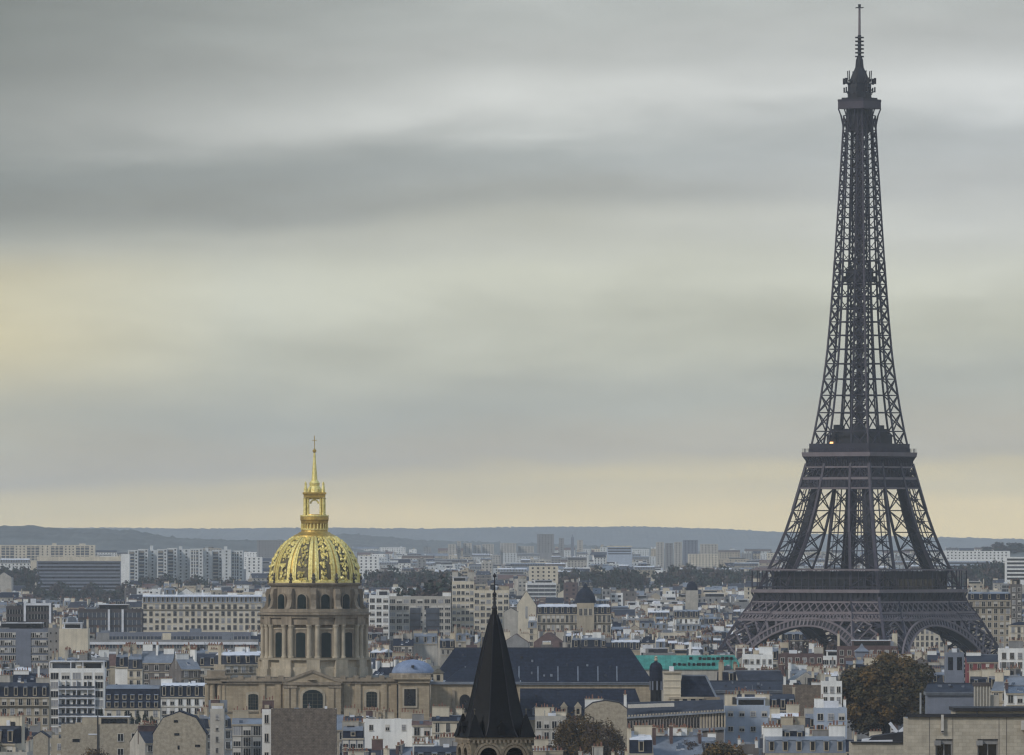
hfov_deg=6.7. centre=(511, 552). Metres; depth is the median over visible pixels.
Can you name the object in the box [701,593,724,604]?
flat roofed house
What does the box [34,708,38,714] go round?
window
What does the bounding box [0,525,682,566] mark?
hills
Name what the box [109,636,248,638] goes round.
ribbon window
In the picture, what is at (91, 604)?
pitched roof house
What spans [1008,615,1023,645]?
townhouse
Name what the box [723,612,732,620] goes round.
pitched roof house
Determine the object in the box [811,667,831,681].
pitched roof house
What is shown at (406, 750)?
pitched roof house
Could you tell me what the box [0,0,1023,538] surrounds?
sky
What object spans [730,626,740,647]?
mansard house
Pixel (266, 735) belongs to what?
window
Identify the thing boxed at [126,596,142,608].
pitched roof house
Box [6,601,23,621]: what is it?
office block
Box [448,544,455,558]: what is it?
tower block
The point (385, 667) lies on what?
pitched roof house
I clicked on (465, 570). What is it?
flat roofed house
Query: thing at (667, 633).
flat roofed house
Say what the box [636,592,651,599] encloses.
flat roofed house
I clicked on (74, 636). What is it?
gable house
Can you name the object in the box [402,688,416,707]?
window
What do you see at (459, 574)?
distant tree
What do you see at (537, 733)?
window
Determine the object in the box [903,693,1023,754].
ashlar building
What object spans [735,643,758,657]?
mansard house
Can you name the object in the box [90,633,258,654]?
office block
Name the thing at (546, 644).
flat roofed house
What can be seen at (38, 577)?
distant tree
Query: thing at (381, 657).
mansard house
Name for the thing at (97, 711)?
window
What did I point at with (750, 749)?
flat roofed house
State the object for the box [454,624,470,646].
mansard house
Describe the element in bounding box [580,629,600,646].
mansard house
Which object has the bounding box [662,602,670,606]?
flat roofed house
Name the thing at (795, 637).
mansard house
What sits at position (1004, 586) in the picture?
flat roofed house
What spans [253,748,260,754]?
window
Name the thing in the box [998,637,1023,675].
townhouse
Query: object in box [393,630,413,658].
pitched roof house
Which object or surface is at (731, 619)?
pitched roof house
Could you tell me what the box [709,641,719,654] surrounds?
pitched roof house
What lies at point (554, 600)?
pitched roof house
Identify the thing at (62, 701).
window
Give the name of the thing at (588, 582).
mansard house
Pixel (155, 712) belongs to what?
window
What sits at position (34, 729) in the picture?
pitched roof house
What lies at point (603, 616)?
window
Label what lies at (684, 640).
mansard house
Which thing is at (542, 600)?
flat roofed house
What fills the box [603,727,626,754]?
bushy tree
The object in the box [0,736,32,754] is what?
flat roofed house
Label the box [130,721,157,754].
pitched roof house
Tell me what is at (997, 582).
pitched roof house
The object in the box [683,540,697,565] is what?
tower block
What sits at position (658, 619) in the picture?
mansard house
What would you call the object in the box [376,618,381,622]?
window
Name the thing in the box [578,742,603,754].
mansard house
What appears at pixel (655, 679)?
domed turret
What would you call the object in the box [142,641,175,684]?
pitched roof house
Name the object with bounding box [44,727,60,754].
flat roofed house
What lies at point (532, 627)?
mansard house
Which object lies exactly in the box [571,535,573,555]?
tower block
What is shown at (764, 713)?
window
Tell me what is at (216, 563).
tower block
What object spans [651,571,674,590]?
distant tree
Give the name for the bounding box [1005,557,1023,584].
slab block
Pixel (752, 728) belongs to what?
window
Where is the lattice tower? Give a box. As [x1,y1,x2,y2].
[717,4,998,682]
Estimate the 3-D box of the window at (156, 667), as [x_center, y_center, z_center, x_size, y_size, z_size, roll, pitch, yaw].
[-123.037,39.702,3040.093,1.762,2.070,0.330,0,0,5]
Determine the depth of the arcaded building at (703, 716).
2387.56 m
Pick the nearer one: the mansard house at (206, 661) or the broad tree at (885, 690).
the broad tree at (885, 690)
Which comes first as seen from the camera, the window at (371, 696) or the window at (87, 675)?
the window at (371, 696)
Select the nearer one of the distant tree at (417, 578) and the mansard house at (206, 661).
the mansard house at (206, 661)
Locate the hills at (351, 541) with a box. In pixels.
[335,533,741,559]
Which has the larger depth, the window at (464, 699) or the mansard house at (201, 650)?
the mansard house at (201, 650)
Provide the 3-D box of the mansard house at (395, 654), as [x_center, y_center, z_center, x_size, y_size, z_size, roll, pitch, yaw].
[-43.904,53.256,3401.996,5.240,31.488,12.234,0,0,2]
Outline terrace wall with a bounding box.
[849,731,902,754]
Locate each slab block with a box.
[0,543,95,569]
[37,556,120,600]
[246,557,262,580]
[257,540,284,557]
[358,556,378,576]
[503,553,516,563]
[529,566,557,583]
[537,534,553,558]
[607,546,631,566]
[943,551,1009,566]
[945,561,989,570]
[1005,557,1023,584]
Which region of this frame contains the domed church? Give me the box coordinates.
[204,436,397,725]
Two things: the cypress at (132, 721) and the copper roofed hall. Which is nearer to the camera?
the cypress at (132, 721)
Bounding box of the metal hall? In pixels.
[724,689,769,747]
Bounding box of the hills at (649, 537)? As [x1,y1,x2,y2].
[63,526,1023,555]
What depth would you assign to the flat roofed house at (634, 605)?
6317.24 m
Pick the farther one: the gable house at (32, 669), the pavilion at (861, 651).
the pavilion at (861, 651)
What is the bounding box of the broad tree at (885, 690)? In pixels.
[840,648,938,735]
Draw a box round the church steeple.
[453,573,535,754]
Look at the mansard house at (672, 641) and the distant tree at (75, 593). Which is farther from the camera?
the distant tree at (75, 593)
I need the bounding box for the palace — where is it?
[537,583,610,638]
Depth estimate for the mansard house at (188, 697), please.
2950.05 m
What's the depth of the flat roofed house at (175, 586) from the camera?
7245.47 m
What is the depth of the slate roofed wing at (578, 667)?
2765.49 m
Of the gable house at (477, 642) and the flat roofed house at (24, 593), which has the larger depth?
the flat roofed house at (24, 593)
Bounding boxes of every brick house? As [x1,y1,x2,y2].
[778,644,822,669]
[837,630,897,729]
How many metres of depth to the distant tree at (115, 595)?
7640.12 m
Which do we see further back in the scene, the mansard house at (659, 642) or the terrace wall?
the mansard house at (659, 642)
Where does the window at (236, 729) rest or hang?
in the townhouse at (246, 735)
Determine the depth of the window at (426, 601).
4400.02 m
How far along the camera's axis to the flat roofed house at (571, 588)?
6581.12 m
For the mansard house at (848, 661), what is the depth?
2979.91 m
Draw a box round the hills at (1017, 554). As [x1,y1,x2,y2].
[1010,552,1023,556]
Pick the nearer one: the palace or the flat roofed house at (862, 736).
the flat roofed house at (862, 736)
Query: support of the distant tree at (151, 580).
on the ground
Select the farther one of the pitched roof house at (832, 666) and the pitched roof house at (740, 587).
the pitched roof house at (740, 587)
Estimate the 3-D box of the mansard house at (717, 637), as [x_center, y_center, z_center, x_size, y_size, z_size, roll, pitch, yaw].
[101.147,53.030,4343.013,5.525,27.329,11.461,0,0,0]
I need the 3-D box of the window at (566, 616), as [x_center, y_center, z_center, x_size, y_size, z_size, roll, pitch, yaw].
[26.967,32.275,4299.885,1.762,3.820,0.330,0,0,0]
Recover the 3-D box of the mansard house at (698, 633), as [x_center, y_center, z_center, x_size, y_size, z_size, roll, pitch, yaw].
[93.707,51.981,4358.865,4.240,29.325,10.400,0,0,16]
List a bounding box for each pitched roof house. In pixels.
[0,590,18,601]
[0,604,5,613]
[0,663,39,681]
[13,586,25,591]
[25,717,40,738]
[62,606,83,612]
[67,596,90,610]
[79,649,91,660]
[88,602,97,606]
[94,645,104,654]
[98,645,120,684]
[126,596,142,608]
[129,592,142,600]
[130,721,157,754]
[142,581,155,588]
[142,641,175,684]
[164,580,175,586]
[169,646,200,682]
[199,581,220,585]
[210,586,232,591]
[233,578,252,591]
[247,628,260,646]
[249,572,267,580]
[249,584,264,591]
[262,591,265,606]
[308,704,375,754]
[339,743,370,754]
[368,642,378,648]
[369,588,391,591]
[370,736,400,754]
[371,658,376,668]
[373,656,401,674]
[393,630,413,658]
[400,739,412,754]
[476,568,490,583]
[486,581,504,585]
[491,578,512,582]
[498,575,523,579]
[504,579,512,588]
[509,590,516,598]
[509,599,517,606]
[513,574,528,582]
[545,598,563,603]
[566,628,592,637]
[593,587,600,603]
[598,564,616,572]
[605,634,610,646]
[611,607,627,611]
[612,615,622,626]
[612,632,630,639]
[613,609,634,617]
[635,609,645,617]
[641,630,659,647]
[645,588,662,599]
[648,627,656,635]
[652,723,702,754]
[670,610,672,620]
[673,583,682,592]
[686,631,695,639]
[697,587,700,602]
[701,609,710,613]
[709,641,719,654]
[711,633,730,651]
[712,586,721,589]
[722,581,743,590]
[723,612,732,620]
[726,583,737,591]
[728,589,743,601]
[728,614,740,622]
[735,661,784,679]
[744,577,758,602]
[758,665,774,669]
[808,640,820,652]
[809,729,881,754]
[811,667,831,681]
[812,723,829,735]
[831,657,844,668]
[852,654,876,738]
[866,651,881,657]
[927,649,939,664]
[940,648,951,658]
[991,668,1023,705]
[993,577,1004,589]
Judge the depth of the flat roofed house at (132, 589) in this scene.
7233.31 m
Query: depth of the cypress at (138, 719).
2779.80 m
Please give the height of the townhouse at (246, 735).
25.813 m
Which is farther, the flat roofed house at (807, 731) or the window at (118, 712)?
the window at (118, 712)
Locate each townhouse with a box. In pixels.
[209,695,226,754]
[232,706,261,754]
[261,696,273,754]
[342,716,364,754]
[363,707,412,748]
[412,709,431,746]
[432,702,464,738]
[504,608,517,635]
[535,703,565,746]
[742,643,772,669]
[814,694,846,738]
[821,668,841,706]
[944,641,963,682]
[965,650,997,682]
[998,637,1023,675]
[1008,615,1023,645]
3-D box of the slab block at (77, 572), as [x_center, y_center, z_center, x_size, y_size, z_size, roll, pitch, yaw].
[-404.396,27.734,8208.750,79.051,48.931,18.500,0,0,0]
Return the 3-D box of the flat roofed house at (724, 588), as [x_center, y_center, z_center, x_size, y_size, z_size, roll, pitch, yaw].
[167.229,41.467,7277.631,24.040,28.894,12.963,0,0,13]
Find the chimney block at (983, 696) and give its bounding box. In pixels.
[972,682,998,705]
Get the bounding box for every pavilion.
[662,666,720,700]
[854,644,869,659]
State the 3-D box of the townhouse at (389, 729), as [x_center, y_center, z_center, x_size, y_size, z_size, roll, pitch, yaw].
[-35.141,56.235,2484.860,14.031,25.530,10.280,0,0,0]
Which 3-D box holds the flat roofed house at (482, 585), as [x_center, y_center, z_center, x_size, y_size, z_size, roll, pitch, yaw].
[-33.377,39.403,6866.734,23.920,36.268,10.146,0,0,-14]
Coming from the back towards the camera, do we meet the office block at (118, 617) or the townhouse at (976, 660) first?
the office block at (118, 617)
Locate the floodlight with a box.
[889,722,897,732]
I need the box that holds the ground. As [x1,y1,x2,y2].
[243,565,902,730]
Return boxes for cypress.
[129,712,134,723]
[136,709,140,723]
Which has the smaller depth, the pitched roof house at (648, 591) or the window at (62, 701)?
the window at (62, 701)
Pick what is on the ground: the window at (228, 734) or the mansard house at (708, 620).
the mansard house at (708, 620)
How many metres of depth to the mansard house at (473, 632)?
4081.25 m
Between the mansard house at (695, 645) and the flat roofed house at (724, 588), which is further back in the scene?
the flat roofed house at (724, 588)
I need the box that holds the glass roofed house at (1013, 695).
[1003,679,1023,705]
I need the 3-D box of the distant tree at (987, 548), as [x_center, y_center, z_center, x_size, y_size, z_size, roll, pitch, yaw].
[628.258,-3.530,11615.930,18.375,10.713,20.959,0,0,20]
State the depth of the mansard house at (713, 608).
5836.13 m
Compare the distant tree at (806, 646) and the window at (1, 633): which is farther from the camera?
the distant tree at (806, 646)
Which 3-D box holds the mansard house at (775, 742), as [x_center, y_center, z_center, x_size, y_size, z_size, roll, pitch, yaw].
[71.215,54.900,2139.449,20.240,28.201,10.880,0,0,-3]
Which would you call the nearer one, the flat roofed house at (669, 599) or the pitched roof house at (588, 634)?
the pitched roof house at (588, 634)
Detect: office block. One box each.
[0,621,47,675]
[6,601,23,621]
[24,599,52,627]
[78,604,142,638]
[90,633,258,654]
[96,625,250,638]
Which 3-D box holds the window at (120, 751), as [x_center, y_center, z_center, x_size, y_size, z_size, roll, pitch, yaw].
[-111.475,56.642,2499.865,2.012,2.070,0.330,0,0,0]
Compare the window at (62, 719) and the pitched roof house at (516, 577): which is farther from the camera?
the pitched roof house at (516, 577)
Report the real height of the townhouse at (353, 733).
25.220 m
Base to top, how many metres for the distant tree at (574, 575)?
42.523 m
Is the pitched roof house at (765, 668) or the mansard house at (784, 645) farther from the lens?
the mansard house at (784, 645)
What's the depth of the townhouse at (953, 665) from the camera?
3050.00 m
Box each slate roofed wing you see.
[430,647,649,701]
[520,688,639,732]
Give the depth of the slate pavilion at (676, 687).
2403.86 m
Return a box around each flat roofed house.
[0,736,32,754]
[22,591,32,598]
[30,731,32,750]
[39,600,63,609]
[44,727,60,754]
[124,584,135,600]
[128,585,136,599]
[137,587,165,594]
[165,583,177,594]
[182,582,197,591]
[194,589,210,594]
[197,584,211,591]
[211,586,221,594]
[234,585,243,594]
[242,592,254,594]
[376,636,392,650]
[392,584,399,590]
[418,656,432,665]
[430,662,439,712]
[461,567,473,576]
[466,637,476,646]
[474,583,485,589]
[514,576,525,595]
[515,595,521,602]
[525,576,555,601]
[534,597,545,616]
[541,641,552,646]
[552,582,559,597]
[564,578,578,603]
[602,585,610,600]
[611,588,635,605]
[611,590,622,605]
[625,599,640,608]
[631,630,647,637]
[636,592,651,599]
[636,597,665,604]
[640,645,650,654]
[641,600,648,608]
[643,648,675,654]
[649,601,661,609]
[658,597,676,603]
[660,628,684,642]
[662,588,681,597]
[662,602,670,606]
[669,601,684,607]
[669,643,686,654]
[675,590,684,600]
[688,650,699,654]
[701,586,727,593]
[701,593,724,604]
[711,650,732,654]
[720,605,732,613]
[721,599,729,606]
[724,588,734,596]
[725,593,733,601]
[728,740,762,754]
[730,595,748,610]
[737,735,758,754]
[805,724,809,735]
[822,644,836,672]
[841,669,851,738]
[853,676,868,738]
[898,651,911,721]
[967,578,983,591]
[987,586,1000,591]
[1001,582,1009,591]
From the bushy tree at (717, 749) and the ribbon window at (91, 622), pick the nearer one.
the bushy tree at (717, 749)
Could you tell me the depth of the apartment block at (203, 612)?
4700.00 m
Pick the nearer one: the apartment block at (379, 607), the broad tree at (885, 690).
the broad tree at (885, 690)
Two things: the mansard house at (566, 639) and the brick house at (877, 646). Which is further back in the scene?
the mansard house at (566, 639)
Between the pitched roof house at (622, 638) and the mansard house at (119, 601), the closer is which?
the pitched roof house at (622, 638)
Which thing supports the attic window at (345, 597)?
in the domed church
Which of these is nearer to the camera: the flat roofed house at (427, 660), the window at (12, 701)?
the window at (12, 701)
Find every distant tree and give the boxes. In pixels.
[0,565,21,585]
[12,568,36,591]
[15,566,42,587]
[22,586,42,599]
[36,587,50,599]
[46,580,73,599]
[60,590,78,600]
[73,588,84,600]
[80,581,105,600]
[95,590,111,601]
[100,589,123,602]
[115,580,140,598]
[138,576,154,587]
[155,573,182,587]
[184,574,214,586]
[222,577,235,585]
[252,580,265,584]
[363,569,382,589]
[366,571,394,587]
[372,565,414,589]
[394,584,424,595]
[402,568,429,586]
[411,567,439,582]
[411,576,451,627]
[422,574,476,632]
[426,570,447,580]
[433,568,461,582]
[558,570,578,590]
[559,568,596,589]
[583,569,599,587]
[588,565,612,585]
[594,572,618,598]
[613,567,640,590]
[628,569,652,591]
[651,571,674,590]
[662,564,687,586]
[671,563,707,586]
[695,568,712,585]
[705,564,742,586]
[727,570,753,583]
[741,568,771,584]
[785,638,794,648]
[795,639,810,652]
[803,636,825,655]
[823,638,836,655]
[941,565,963,585]
[950,563,978,583]
[953,563,991,588]
[973,561,998,587]
[981,546,992,550]
[982,559,1004,589]
[991,541,1003,550]
[995,545,1016,552]
[1006,542,1023,552]
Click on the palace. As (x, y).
(585, 612)
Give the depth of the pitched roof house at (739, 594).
6712.97 m
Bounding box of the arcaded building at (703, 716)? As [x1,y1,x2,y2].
[620,700,725,744]
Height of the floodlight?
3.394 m
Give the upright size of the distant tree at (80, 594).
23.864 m
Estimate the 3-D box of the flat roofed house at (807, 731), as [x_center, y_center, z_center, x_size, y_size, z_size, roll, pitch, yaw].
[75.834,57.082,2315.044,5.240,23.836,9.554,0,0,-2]
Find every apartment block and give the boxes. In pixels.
[48,622,59,673]
[49,661,105,734]
[142,587,262,633]
[369,588,388,638]
[389,591,450,639]
[452,570,473,632]
[474,584,508,632]
[911,629,943,651]
[967,585,1010,653]
[1009,578,1021,623]
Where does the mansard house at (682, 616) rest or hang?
on the ground
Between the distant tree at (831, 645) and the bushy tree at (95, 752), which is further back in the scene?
the distant tree at (831, 645)
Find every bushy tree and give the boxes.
[81,747,109,754]
[549,710,606,754]
[581,718,626,754]
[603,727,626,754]
[680,739,706,752]
[694,740,747,754]
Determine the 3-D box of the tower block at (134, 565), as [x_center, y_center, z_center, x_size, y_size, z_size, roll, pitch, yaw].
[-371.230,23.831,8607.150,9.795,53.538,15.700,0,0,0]
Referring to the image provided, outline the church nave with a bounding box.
[430,667,520,716]
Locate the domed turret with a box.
[649,656,662,701]
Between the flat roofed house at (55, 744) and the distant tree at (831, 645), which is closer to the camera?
the flat roofed house at (55, 744)
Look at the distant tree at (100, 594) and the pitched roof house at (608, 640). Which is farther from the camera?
the distant tree at (100, 594)
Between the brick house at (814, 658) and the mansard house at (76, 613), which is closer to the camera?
the brick house at (814, 658)
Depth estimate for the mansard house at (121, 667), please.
3040.61 m
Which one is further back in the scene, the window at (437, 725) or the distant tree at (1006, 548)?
the distant tree at (1006, 548)
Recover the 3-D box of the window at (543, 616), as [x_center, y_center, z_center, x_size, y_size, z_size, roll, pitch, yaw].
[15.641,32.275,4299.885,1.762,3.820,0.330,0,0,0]
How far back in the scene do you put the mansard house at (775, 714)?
2343.73 m
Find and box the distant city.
[0,544,993,579]
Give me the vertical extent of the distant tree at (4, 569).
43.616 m
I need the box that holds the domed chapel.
[389,659,443,719]
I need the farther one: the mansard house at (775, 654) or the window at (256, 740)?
the mansard house at (775, 654)
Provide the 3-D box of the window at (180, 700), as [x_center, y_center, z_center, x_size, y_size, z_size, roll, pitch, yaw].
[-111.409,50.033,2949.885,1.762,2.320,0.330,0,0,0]
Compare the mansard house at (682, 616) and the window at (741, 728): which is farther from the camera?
the mansard house at (682, 616)
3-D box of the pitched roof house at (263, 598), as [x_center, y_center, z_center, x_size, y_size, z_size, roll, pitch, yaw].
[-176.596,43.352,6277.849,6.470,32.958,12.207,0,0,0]
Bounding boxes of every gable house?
[0,572,12,591]
[6,588,21,595]
[31,665,48,676]
[32,730,50,754]
[59,615,89,657]
[152,710,208,754]
[178,587,193,594]
[271,706,336,754]
[474,633,480,646]
[504,629,529,646]
[517,590,535,634]
[533,746,563,754]
[534,629,563,646]
[557,590,563,597]
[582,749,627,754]
[583,690,627,753]
[629,603,647,611]
[630,620,638,630]
[651,589,660,599]
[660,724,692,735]
[736,646,755,666]
[783,674,820,715]
[784,666,823,683]
[915,650,927,674]
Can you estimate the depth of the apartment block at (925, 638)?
4419.95 m
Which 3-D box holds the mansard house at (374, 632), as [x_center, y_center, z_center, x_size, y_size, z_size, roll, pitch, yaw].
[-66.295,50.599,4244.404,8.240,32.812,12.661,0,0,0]
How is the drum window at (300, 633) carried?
in the domed church
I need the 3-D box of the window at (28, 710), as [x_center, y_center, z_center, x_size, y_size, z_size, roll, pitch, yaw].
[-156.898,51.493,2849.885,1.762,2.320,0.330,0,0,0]
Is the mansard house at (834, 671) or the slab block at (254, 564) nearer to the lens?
the mansard house at (834, 671)
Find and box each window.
[0,632,6,637]
[0,655,6,660]
[2,699,6,704]
[2,708,6,714]
[7,610,22,613]
[7,617,22,620]
[7,746,12,751]
[10,699,14,704]
[10,708,14,714]
[26,607,48,610]
[26,614,48,618]
[26,699,30,704]
[26,708,30,714]
[32,648,38,652]
[34,699,38,704]
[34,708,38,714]
[36,632,42,637]
[42,708,46,714]
[42,718,47,724]
[50,672,58,679]
[50,682,57,688]
[50,691,58,697]
[51,700,58,706]
[51,709,58,715]
[51,718,57,724]
[51,727,58,733]
[61,672,69,679]
[61,682,69,685]
[61,691,69,697]
[61,700,69,706]
[61,709,69,715]
[61,718,69,721]
[72,672,80,679]
[72,682,80,685]
[72,691,80,697]
[72,700,80,706]
[72,709,80,715]
[72,718,80,721]
[79,613,140,616]
[79,620,140,624]
[83,627,140,631]
[83,672,91,679]
[83,691,91,697]
[83,700,91,706]
[83,709,91,715]
[90,645,256,647]
[94,672,103,679]
[94,691,103,697]
[94,700,103,706]
[94,709,102,715]
[95,682,103,688]
[107,710,111,715]
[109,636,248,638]
[116,710,120,715]
[117,733,123,741]
[117,748,123,754]
[147,745,152,751]
[153,710,157,716]
[154,665,158,670]
[170,698,174,704]
[178,698,182,704]
[186,698,190,704]
[194,698,198,704]
[225,731,231,738]
[225,741,230,748]
[233,726,240,735]
[233,737,240,746]
[233,748,240,754]
[241,666,245,672]
[243,726,250,735]
[243,737,250,746]
[243,748,250,754]
[246,692,258,710]
[253,726,260,735]
[253,737,260,746]
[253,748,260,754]
[264,715,268,723]
[264,733,268,741]
[273,628,281,656]
[277,593,286,608]
[294,628,306,657]
[296,593,307,608]
[300,687,324,707]
[319,593,330,608]
[320,628,332,657]
[341,593,349,608]
[343,740,348,747]
[345,628,353,656]
[350,740,355,747]
[357,740,362,747]
[364,689,378,708]
[376,598,381,602]
[376,611,381,615]
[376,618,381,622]
[385,725,389,730]
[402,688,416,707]
[403,599,408,603]
[403,612,408,616]
[403,625,408,629]
[410,599,415,603]
[413,727,420,735]
[417,599,422,603]
[423,727,430,735]
[424,599,429,603]
[431,599,436,603]
[435,723,439,732]
[445,723,450,732]
[460,694,469,711]
[525,606,527,617]
[536,721,541,728]
[536,732,541,738]
[542,615,545,622]
[544,721,549,728]
[544,732,549,739]
[551,721,556,728]
[565,615,568,622]
[602,615,605,622]
[602,625,605,632]
[727,711,733,716]
[727,726,733,731]
[739,711,744,716]
[739,726,744,731]
[743,659,748,663]
[750,711,755,716]
[750,726,755,731]
[761,711,767,716]
[817,713,823,720]
[823,660,828,664]
[827,713,833,720]
[838,713,844,720]
[934,739,951,754]
[948,657,952,669]
[957,657,961,669]
[976,739,997,754]
[1000,662,1007,668]
[1007,695,1013,703]
[1008,662,1015,667]
[1017,695,1022,703]
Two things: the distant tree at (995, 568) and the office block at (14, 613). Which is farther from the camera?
the distant tree at (995, 568)
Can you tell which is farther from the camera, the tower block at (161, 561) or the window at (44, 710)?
the tower block at (161, 561)
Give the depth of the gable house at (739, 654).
3462.28 m
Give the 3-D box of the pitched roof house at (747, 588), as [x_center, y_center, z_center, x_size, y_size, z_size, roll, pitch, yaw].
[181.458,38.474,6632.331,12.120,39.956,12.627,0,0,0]
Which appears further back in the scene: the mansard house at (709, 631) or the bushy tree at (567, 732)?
the mansard house at (709, 631)
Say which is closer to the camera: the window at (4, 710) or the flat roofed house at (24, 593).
the window at (4, 710)
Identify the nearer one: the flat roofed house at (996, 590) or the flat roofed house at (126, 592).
the flat roofed house at (996, 590)
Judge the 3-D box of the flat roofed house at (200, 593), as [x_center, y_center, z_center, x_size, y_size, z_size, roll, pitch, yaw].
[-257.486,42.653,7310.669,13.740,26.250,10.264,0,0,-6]
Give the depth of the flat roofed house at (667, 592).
7050.09 m
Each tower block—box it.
[31,561,36,587]
[121,554,129,584]
[128,550,138,580]
[138,549,148,580]
[149,546,156,578]
[157,549,166,578]
[167,548,177,579]
[177,546,189,582]
[190,549,203,582]
[203,547,211,580]
[212,550,221,580]
[222,546,230,579]
[231,551,242,580]
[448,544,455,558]
[457,541,460,558]
[463,543,471,556]
[473,545,480,553]
[482,544,493,553]
[500,543,515,563]
[518,546,533,552]
[559,538,563,556]
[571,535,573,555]
[577,540,582,551]
[656,542,663,569]
[665,543,672,569]
[674,542,681,567]
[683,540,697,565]
[688,554,717,567]
[700,544,717,553]
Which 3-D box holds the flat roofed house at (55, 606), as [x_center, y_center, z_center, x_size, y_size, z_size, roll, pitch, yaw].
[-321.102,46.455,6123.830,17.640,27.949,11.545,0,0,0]
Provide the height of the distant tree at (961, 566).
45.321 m
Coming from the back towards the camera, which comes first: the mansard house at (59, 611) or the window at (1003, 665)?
the mansard house at (59, 611)
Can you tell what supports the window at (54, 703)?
in the apartment block at (77, 690)
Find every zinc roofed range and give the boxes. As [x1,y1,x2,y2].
[709,680,800,704]
[924,683,973,713]
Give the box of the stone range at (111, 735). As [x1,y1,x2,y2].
[61,716,142,754]
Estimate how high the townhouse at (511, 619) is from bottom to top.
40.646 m
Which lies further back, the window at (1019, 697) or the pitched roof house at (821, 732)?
the window at (1019, 697)
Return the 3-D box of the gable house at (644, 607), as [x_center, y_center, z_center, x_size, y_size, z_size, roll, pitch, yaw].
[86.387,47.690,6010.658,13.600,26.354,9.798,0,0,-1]
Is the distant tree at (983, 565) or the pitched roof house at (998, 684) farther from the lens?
the distant tree at (983, 565)
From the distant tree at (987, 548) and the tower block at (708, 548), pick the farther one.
the tower block at (708, 548)
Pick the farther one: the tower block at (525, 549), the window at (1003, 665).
the tower block at (525, 549)
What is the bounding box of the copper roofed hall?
[635,655,738,700]
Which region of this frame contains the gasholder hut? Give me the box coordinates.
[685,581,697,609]
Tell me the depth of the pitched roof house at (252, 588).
7653.53 m
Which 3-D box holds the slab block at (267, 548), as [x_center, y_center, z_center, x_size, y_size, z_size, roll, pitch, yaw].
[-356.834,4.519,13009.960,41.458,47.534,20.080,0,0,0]
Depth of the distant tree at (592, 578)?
7593.65 m
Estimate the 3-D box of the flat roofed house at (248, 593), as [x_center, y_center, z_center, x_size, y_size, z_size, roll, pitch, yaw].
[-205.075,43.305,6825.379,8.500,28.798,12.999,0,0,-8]
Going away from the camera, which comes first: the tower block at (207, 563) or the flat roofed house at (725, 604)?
the flat roofed house at (725, 604)
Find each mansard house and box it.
[0,657,13,671]
[0,671,50,730]
[0,712,28,751]
[4,662,30,671]
[13,593,30,601]
[14,598,27,605]
[36,596,60,603]
[52,650,64,660]
[57,606,63,615]
[62,609,77,617]
[62,612,76,626]
[64,596,74,608]
[64,646,77,660]
[77,646,110,684]
[95,601,105,608]
[104,677,161,725]
[109,596,124,603]
[115,643,141,684]
[122,642,136,649]
[127,649,142,684]
[160,585,175,594]
[160,676,204,717]
[182,642,194,652]
[187,648,227,682]
[195,642,207,653]
[197,705,231,754]
[207,643,224,653]
[214,642,260,675]
[235,644,260,654]
[343,704,375,721]
[343,745,368,754]
[348,745,389,754]
[363,598,368,608]
[364,590,375,601]
[368,624,382,640]
[370,642,392,657]
[377,652,391,660]
[392,650,405,660]
[405,653,418,659]
[412,739,456,754]
[413,628,437,665]
[415,732,438,745]
[438,631,454,666]
[439,732,457,745]
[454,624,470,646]
[465,626,480,641]
[480,632,484,646]
[527,614,536,646]
[534,735,568,754]
[563,626,582,646]
[571,631,579,646]
[578,578,592,591]
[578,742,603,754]
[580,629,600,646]
[592,632,605,646]
[595,596,609,603]
[611,627,628,637]
[611,633,639,654]
[612,601,627,606]
[614,627,630,637]
[622,613,644,626]
[627,722,653,754]
[631,631,648,646]
[639,616,653,633]
[647,606,669,621]
[654,614,667,621]
[655,616,667,632]
[655,635,664,647]
[655,724,664,735]
[662,606,672,610]
[667,637,676,648]
[667,724,715,751]
[673,604,699,631]
[675,617,700,636]
[677,635,689,648]
[686,639,702,654]
[696,629,701,639]
[696,638,708,654]
[698,603,707,611]
[701,612,721,624]
[701,624,713,630]
[701,632,711,646]
[702,624,712,634]
[707,603,719,613]
[709,624,730,639]
[713,633,721,639]
[716,619,724,627]
[717,659,737,679]
[725,619,734,627]
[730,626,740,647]
[733,605,740,616]
[734,685,795,712]
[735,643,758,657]
[758,640,792,652]
[759,721,779,748]
[761,720,846,754]
[766,639,779,669]
[768,702,799,724]
[780,712,805,736]
[781,629,803,650]
[788,659,818,678]
[804,705,813,735]
[806,662,820,677]
[822,662,844,679]
[845,654,864,669]
[910,645,923,659]
[927,645,939,652]
[927,665,943,682]
[928,656,943,668]
[969,667,1001,686]
[987,665,1017,694]
[1005,663,1020,675]
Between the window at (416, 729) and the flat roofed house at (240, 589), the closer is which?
the window at (416, 729)
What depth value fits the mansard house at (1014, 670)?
2903.86 m
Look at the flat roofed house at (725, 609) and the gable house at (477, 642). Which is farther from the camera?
the flat roofed house at (725, 609)
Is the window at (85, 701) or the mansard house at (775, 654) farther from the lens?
the mansard house at (775, 654)
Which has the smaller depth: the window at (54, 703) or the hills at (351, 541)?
the window at (54, 703)
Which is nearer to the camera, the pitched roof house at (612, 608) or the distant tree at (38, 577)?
the pitched roof house at (612, 608)

